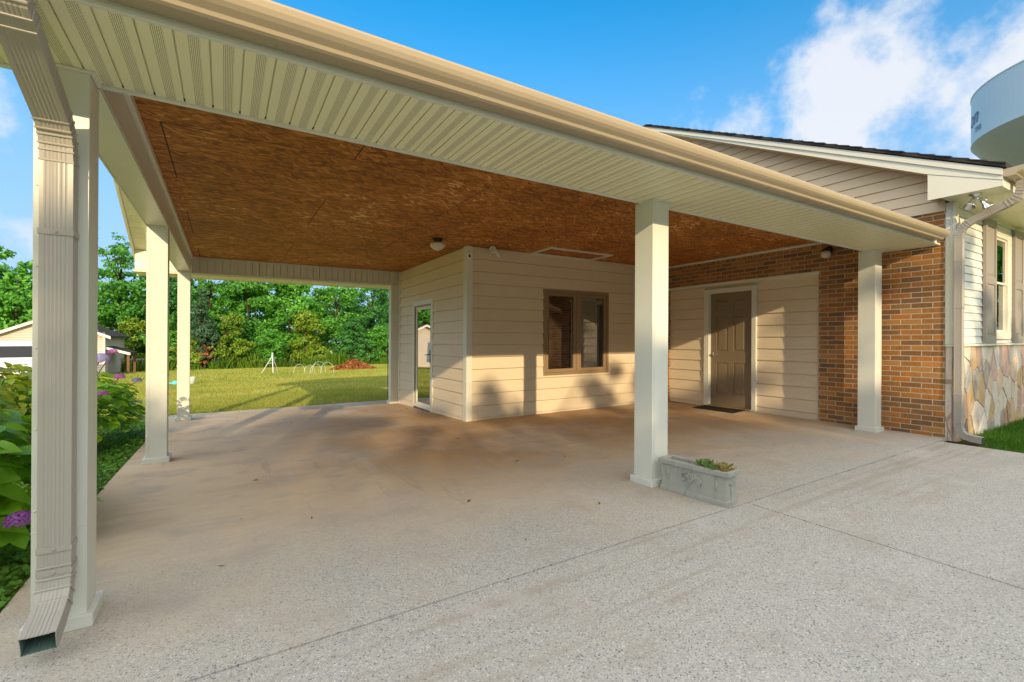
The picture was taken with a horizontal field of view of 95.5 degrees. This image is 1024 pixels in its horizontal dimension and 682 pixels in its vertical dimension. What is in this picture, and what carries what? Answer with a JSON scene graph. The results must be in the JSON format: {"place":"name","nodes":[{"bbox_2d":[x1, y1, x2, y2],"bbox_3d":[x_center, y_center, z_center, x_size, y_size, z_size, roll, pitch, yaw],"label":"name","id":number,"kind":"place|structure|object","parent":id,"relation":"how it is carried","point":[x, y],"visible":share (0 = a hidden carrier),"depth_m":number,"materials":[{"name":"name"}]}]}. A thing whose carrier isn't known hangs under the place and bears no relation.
{"place":"outdoors","nodes":[
{"label":"outdoors","id":0,"kind":"place"},
{"bbox_2d":[0,387,387,463],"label":"lawn grass","id":1,"kind":"structure","parent":0,"point":[330,396],"depth_m":11.23,"materials":[{"name":"green plant"}]},
{"bbox_2d":[97,373,388,402],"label":"lawn grass","id":2,"kind":"structure","parent":0,"point":[208,388],"depth_m":16.62,"materials":[{"name":"green plant"}]},
{"bbox_2d":[97,364,388,383],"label":"lawn grass","id":3,"kind":"structure","parent":0,"point":[284,372],"depth_m":27.59,"materials":[{"name":"green plant"}]},
{"bbox_2d":[0,400,947,681],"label":"carport slab","id":4,"kind":"structure","parent":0,"point":[356,514],"depth_m":3.24,"materials":[{"name":"concrete"}]},
{"bbox_2d":[195,408,599,565],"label":"leaf litter","id":5,"kind":"object","parent":4,"relation":"on","point":[311,517],"visible":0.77,"depth_m":3.45,"materials":[{"name":"brown plant"}]},
{"bbox_2d":[0,0,950,656],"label":"carport","id":6,"kind":"object","parent":4,"relation":"on","point":[254,140],"visible":0.98,"depth_m":3.03,"materials":[{"name":"white metal"}]},
{"bbox_2d":[430,238,444,250],"bbox_3d":[-1.044,-1.351,6.523,0.216,0.167,0.216,0,0,-32],"label":"ceiling light","id":7,"kind":"object","parent":6,"relation":"hanging from","point":[436,244],"visible":1,"depth_m":6.46,"materials":[{"name":"white glass"}]},
{"bbox_2d":[398,246,634,421],"bbox_3d":[0.275,-0.043,9.492,4.353,2.853,3.260,0,0,-32],"label":"storage room","id":8,"kind":"object","parent":4,"relation":"on","point":[484,333],"visible":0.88,"depth_m":7.85,"materials":[{"name":"beige wood"}]},
{"bbox_2d":[412,298,433,411],"bbox_3d":[-1.564,0.272,8.632,0.323,2.046,1.010,0,0,-32],"label":"door","id":9,"kind":"structure","parent":8,"relation":"in","point":[422,368],"depth_m":8.61,"materials":[{"name":"glass"}]},
{"bbox_2d":[489,246,500,257],"bbox_3d":[-0.256,-1.368,7.168,0.115,0.134,0.312,0,0,15],"label":"spotlight","id":10,"kind":"object","parent":8,"relation":"attached to","point":[493,249],"visible":1,"depth_m":7.04,"materials":[{"name":"white plastic"}]},
{"bbox_2d":[542,289,608,375],"bbox_3d":[1.093,-0.148,8.207,1.457,1.460,0.215,0,0,-32],"label":"window","id":11,"kind":"structure","parent":8,"relation":"in","point":[576,323],"depth_m":8.10,"materials":[{"name":"brown metal"}]},
{"bbox_2d":[658,454,739,507],"bbox_3d":[1.414,1.057,3.555,0.174,0.254,0.574,0,0,-37],"label":"planter","id":12,"kind":"object","parent":4,"relation":"on","point":[687,477],"visible":1,"depth_m":3.47,"materials":[{"name":"stone"}]},
{"bbox_2d":[696,458,713,466],"bbox_3d":[1.450,0.921,3.499,0.152,0.080,0.159,0,0,-32],"label":"succulent","id":13,"kind":"object","parent":12,"relation":"in","point":[702,462],"visible":0.62,"depth_m":3.47,"materials":[{"name":"green plant"}]},
{"bbox_2d":[705,462,717,469],"bbox_3d":[1.471,0.929,3.432,0.120,0.064,0.126,0,0,-32],"label":"succulent","id":14,"kind":"object","parent":12,"relation":"in","point":[711,466],"visible":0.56,"depth_m":3.40,"materials":[{"name":"green plant"}]},
{"bbox_2d":[713,461,737,471],"bbox_3d":[1.537,0.923,3.391,0.163,0.076,0.163,0,0,-32],"label":"succulent","id":15,"kind":"object","parent":12,"relation":"in","point":[723,466],"visible":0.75,"depth_m":3.36,"materials":[{"name":"green plant"}]},
{"bbox_2d":[693,405,744,412],"bbox_3d":[3.512,1.154,7.897,0.430,0.017,0.799,0,0,-32],"label":"doormat","id":16,"kind":"object","parent":4,"relation":"on","point":[719,409],"visible":1,"depth_m":7.82,"materials":[{"name":"brown fabric"}]},
{"bbox_2d":[0,342,1016,611],"bbox_3d":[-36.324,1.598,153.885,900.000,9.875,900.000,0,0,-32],"label":"lawn","id":17,"kind":"structure","parent":0,"point":[222,408],"depth_m":11.60,"materials":[{"name":"plant"}]},
{"bbox_2d":[0,341,31,375],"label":"garage door","id":18,"kind":"structure","parent":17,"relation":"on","point":[16,352],"depth_m":22.05,"materials":[{"name":"white paint"}]},
{"bbox_2d":[0,362,99,444],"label":"hydrangea","id":19,"kind":"object","parent":17,"relation":"on","point":[7,394],"visible":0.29,"depth_m":4.63,"materials":[{"name":"green plant"}]},
{"bbox_2d":[0,272,101,329],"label":"broadleaf tree","id":20,"kind":"object","parent":17,"relation":"on","point":[17,299],"visible":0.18,"depth_m":39.05,"materials":[{"name":"green plant"}]},
{"bbox_2d":[0,398,106,548],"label":"hydrangea","id":21,"kind":"object","parent":17,"relation":"on","point":[15,509],"visible":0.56,"depth_m":2.51,"materials":[{"name":"green plant"}]},
{"bbox_2d":[0,320,137,377],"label":"garage","id":22,"kind":"structure","parent":17,"relation":"on","point":[107,339],"depth_m":30.91,"materials":[{"name":"white"}]},
{"bbox_2d":[0,421,144,612],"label":"clover ground cover","id":23,"kind":"object","parent":17,"relation":"on","point":[112,459],"visible":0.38,"depth_m":4.25,"materials":[{"name":"green plant"}]},
{"bbox_2d":[0,349,145,442],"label":"hydrangea","id":24,"kind":"object","parent":17,"relation":"on","point":[125,405],"visible":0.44,"depth_m":5.54,"materials":[{"name":"green plant"}]},
{"bbox_2d":[98,226,145,357],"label":"feathery tree","id":25,"kind":"object","parent":17,"relation":"on","point":[122,290],"visible":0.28,"depth_m":41.64,"materials":[{"name":"green plant"}]},
{"bbox_2d":[117,317,145,362],"bbox_3d":[-32.132,0.398,38.676,3.857,4.854,3.547,0,0,15],"label":"shrub","id":26,"kind":"object","parent":17,"relation":"on","point":[130,325],"visible":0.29,"depth_m":38.60,"materials":[{"name":"green plant"}]},
{"bbox_2d":[124,328,176,364],"bbox_3d":[-31.399,0.556,40.423,4.034,4.593,3.996,0,0,-32],"label":"shrub","id":27,"kind":"object","parent":17,"relation":"on","point":[142,348],"visible":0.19,"depth_m":38.95,"materials":[{"name":"green plant"}]},
{"bbox_2d":[140,314,176,362],"bbox_3d":[-29.621,0.181,39.432,3.257,5.225,3.183,0,0,-32],"label":"shrub","id":28,"kind":"object","parent":17,"relation":"on","point":[172,338],"visible":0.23,"depth_m":39.38,"materials":[{"name":"green plant"}]},
{"bbox_2d":[135,276,213,355],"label":"broadleaf tree","id":29,"kind":"object","parent":17,"relation":"on","point":[173,285],"visible":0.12,"depth_m":42.08,"materials":[{"name":"green plant"}]},
{"bbox_2d":[169,336,203,369],"bbox_3d":[-27.221,1.117,38.678,2.821,3.227,3.211,0,0,-32],"label":"shrub","id":30,"kind":"object","parent":17,"relation":"on","point":[194,354],"visible":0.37,"depth_m":38.20,"materials":[{"name":"green plant"}]},
{"bbox_2d":[190,377,195,384],"bbox_3d":[-12.719,1.577,18.475,0.260,0.292,0.260,0,0,-32],"label":"bucket","id":31,"kind":"object","parent":17,"relation":"on","point":[192,380],"visible":0.69,"depth_m":18.40,"materials":[{"name":"white plastic"}]},
{"bbox_2d":[0,245,388,361],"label":"woods","id":32,"kind":"object","parent":17,"relation":"on","point":[5,273],"visible":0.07,"depth_m":48.08,"materials":[{"name":"green plant"}]},
{"bbox_2d":[196,345,213,367],"bbox_3d":[-25.802,1.520,39.175,1.331,2.407,1.659,0,0,-32],"label":"shrub","id":33,"kind":"object","parent":17,"relation":"on","point":[203,362],"visible":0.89,"depth_m":38.95,"materials":[{"name":"brown plant"}]},
{"bbox_2d":[190,288,223,365],"bbox_3d":[-26.140,-0.921,40.087,3.156,7.352,4.042,0,0,-3],"label":"conical tree","id":34,"kind":"object","parent":17,"relation":"on","point":[201,335],"visible":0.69,"depth_m":39.66,"materials":[{"name":"green plant"}]},
{"bbox_2d":[191,279,226,366],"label":"feathery tree","id":35,"kind":"object","parent":17,"relation":"on","point":[216,304],"visible":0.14,"depth_m":45.07,"materials":[{"name":"green plant"}]},
{"bbox_2d":[206,312,257,363],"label":"shrub","id":36,"kind":"object","parent":17,"relation":"on","point":[226,348],"visible":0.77,"depth_m":40.66,"materials":[{"name":"green plant"}]},
{"bbox_2d":[209,280,283,360],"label":"broadleaf tree","id":37,"kind":"object","parent":17,"relation":"on","point":[244,292],"visible":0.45,"depth_m":45.59,"materials":[{"name":"green plant"}]},
{"bbox_2d":[120,345,388,371],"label":"tall weeds","id":38,"kind":"object","parent":17,"relation":"on","point":[250,361],"visible":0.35,"depth_m":40.74,"materials":[{"name":"green plant"}]},
{"bbox_2d":[246,326,289,363],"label":"shrub","id":39,"kind":"object","parent":17,"relation":"on","point":[268,339],"visible":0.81,"depth_m":41.82,"materials":[{"name":"green plant"}]},
{"bbox_2d":[262,353,277,371],"bbox_3d":[-14.902,1.380,28.764,0.981,1.299,1.635,0,0,-32],"label":"tripod","id":40,"kind":"object","parent":17,"relation":"on","point":[272,363],"visible":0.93,"depth_m":28.89,"materials":[{"name":"metal"}]},
{"bbox_2d":[239,283,326,362],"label":"broadleaf tree","id":41,"kind":"object","parent":17,"relation":"on","point":[285,293],"visible":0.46,"depth_m":47.47,"materials":[{"name":"green plant"}]},
{"bbox_2d":[280,308,329,364],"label":"shrub","id":42,"kind":"object","parent":17,"relation":"on","point":[304,322],"visible":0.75,"depth_m":44.67,"materials":[{"name":"green plant"}]},
{"bbox_2d":[297,286,361,343],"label":"lacy tree","id":43,"kind":"object","parent":17,"relation":"on","point":[332,325],"visible":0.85,"depth_m":48.74,"materials":[{"name":"green plant"}]},
{"bbox_2d":[330,358,376,369],"bbox_3d":[-11.075,1.656,32.674,3.297,0.925,2.423,0,0,-32],"label":"brush pile","id":44,"kind":"object","parent":17,"relation":"on","point":[354,364],"visible":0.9,"depth_m":32.12,"materials":[{"name":"brown plant"}]},
{"bbox_2d":[329,317,381,360],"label":"shrub","id":45,"kind":"object","parent":17,"relation":"on","point":[351,342],"visible":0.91,"depth_m":45.85,"materials":[{"name":"green plant"}]},
{"bbox_2d":[339,288,388,361],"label":"lacy tree","id":46,"kind":"object","parent":17,"relation":"on","point":[368,319],"visible":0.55,"depth_m":52.71,"materials":[{"name":"green plant"}]},
{"bbox_2d":[366,324,388,361],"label":"shrub","id":47,"kind":"object","parent":17,"relation":"on","point":[379,330],"visible":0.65,"depth_m":46.42,"materials":[{"name":"green plant"}]},
{"bbox_2d":[379,335,387,371],"bbox_3d":[-2.892,0.638,10.495,0.208,1.569,0.022,0,0,-22],"label":"shepherd hook","id":48,"kind":"object","parent":17,"relation":"on","point":[387,352],"visible":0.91,"depth_m":10.52,"materials":[{"name":"black metal"}]},
{"bbox_2d":[376,290,398,354],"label":"broadleaf tree","id":49,"kind":"object","parent":17,"relation":"on","point":[385,321],"visible":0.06,"depth_m":50.27,"materials":[{"name":"green plant"}]},
{"bbox_2d":[643,124,1023,443],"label":"house","id":50,"kind":"structure","parent":17,"relation":"on","point":[775,332],"depth_m":6.55,"materials":[{"name":"brick"}]},
{"bbox_2d":[704,285,757,411],"bbox_3d":[3.765,0.120,8.055,0.115,2.090,0.974,0,0,-32],"label":"door","id":51,"kind":"structure","parent":50,"relation":"in","point":[730,315],"depth_m":8.04,"materials":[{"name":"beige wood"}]},
{"bbox_2d":[821,246,833,257],"bbox_3d":[4.506,-1.276,6.661,0.161,0.183,0.124,0,0,-32],"label":"wall light","id":52,"kind":"object","parent":50,"relation":"attached to","point":[826,252],"visible":1,"depth_m":6.62,"materials":[{"name":"white glass"}]},
{"bbox_2d":[963,192,995,210],"bbox_3d":[5.267,-1.570,5.255,0.280,0.202,0.178,0,0,6],"label":"floodlight","id":53,"kind":"object","parent":50,"relation":"attached to","point":[970,205],"visible":1,"depth_m":5.25,"materials":[{"name":"silver metal"}]},
{"bbox_2d":[997,228,1011,338],"bbox_3d":[6.952,-0.793,6.654,0.795,1.546,0.145,0,0,-32],"label":"window","id":54,"kind":"structure","parent":50,"relation":"in","point":[1004,239],"depth_m":6.72,"materials":[{"name":"white glass"}]},
{"bbox_2d":[959,416,1023,452],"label":"lush grass","id":55,"kind":"structure","parent":17,"relation":"on","point":[1010,437],"depth_m":5.72,"materials":[{"name":"green plant"}]},
{"bbox_2d":[970,60,1023,166],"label":"water tower","id":56,"kind":"structure","parent":17,"relation":"on","point":[997,116],"depth_m":38.48,"materials":[{"name":"metal"}]},
{"bbox_2d":[0,0,1023,341],"label":"sky","id":57,"kind":"structure","parent":0,"point":[898,75],"materials":[{"name":"blue"}]},
{"bbox_2d":[191,503,1023,681],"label":"driveway","id":58,"kind":"structure","parent":0,"point":[746,592],"depth_m":1.97,"materials":[{"name":"concrete"}]},
{"bbox_2d":[749,441,1023,588],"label":"driveway","id":59,"kind":"structure","parent":0,"point":[959,506],"depth_m":3.35,"materials":[{"name":"concrete"}]},
{"bbox_2d":[958,440,994,448],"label":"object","id":60,"kind":"structure","parent":0,"point":[969,443],"depth_m":5.44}
]}

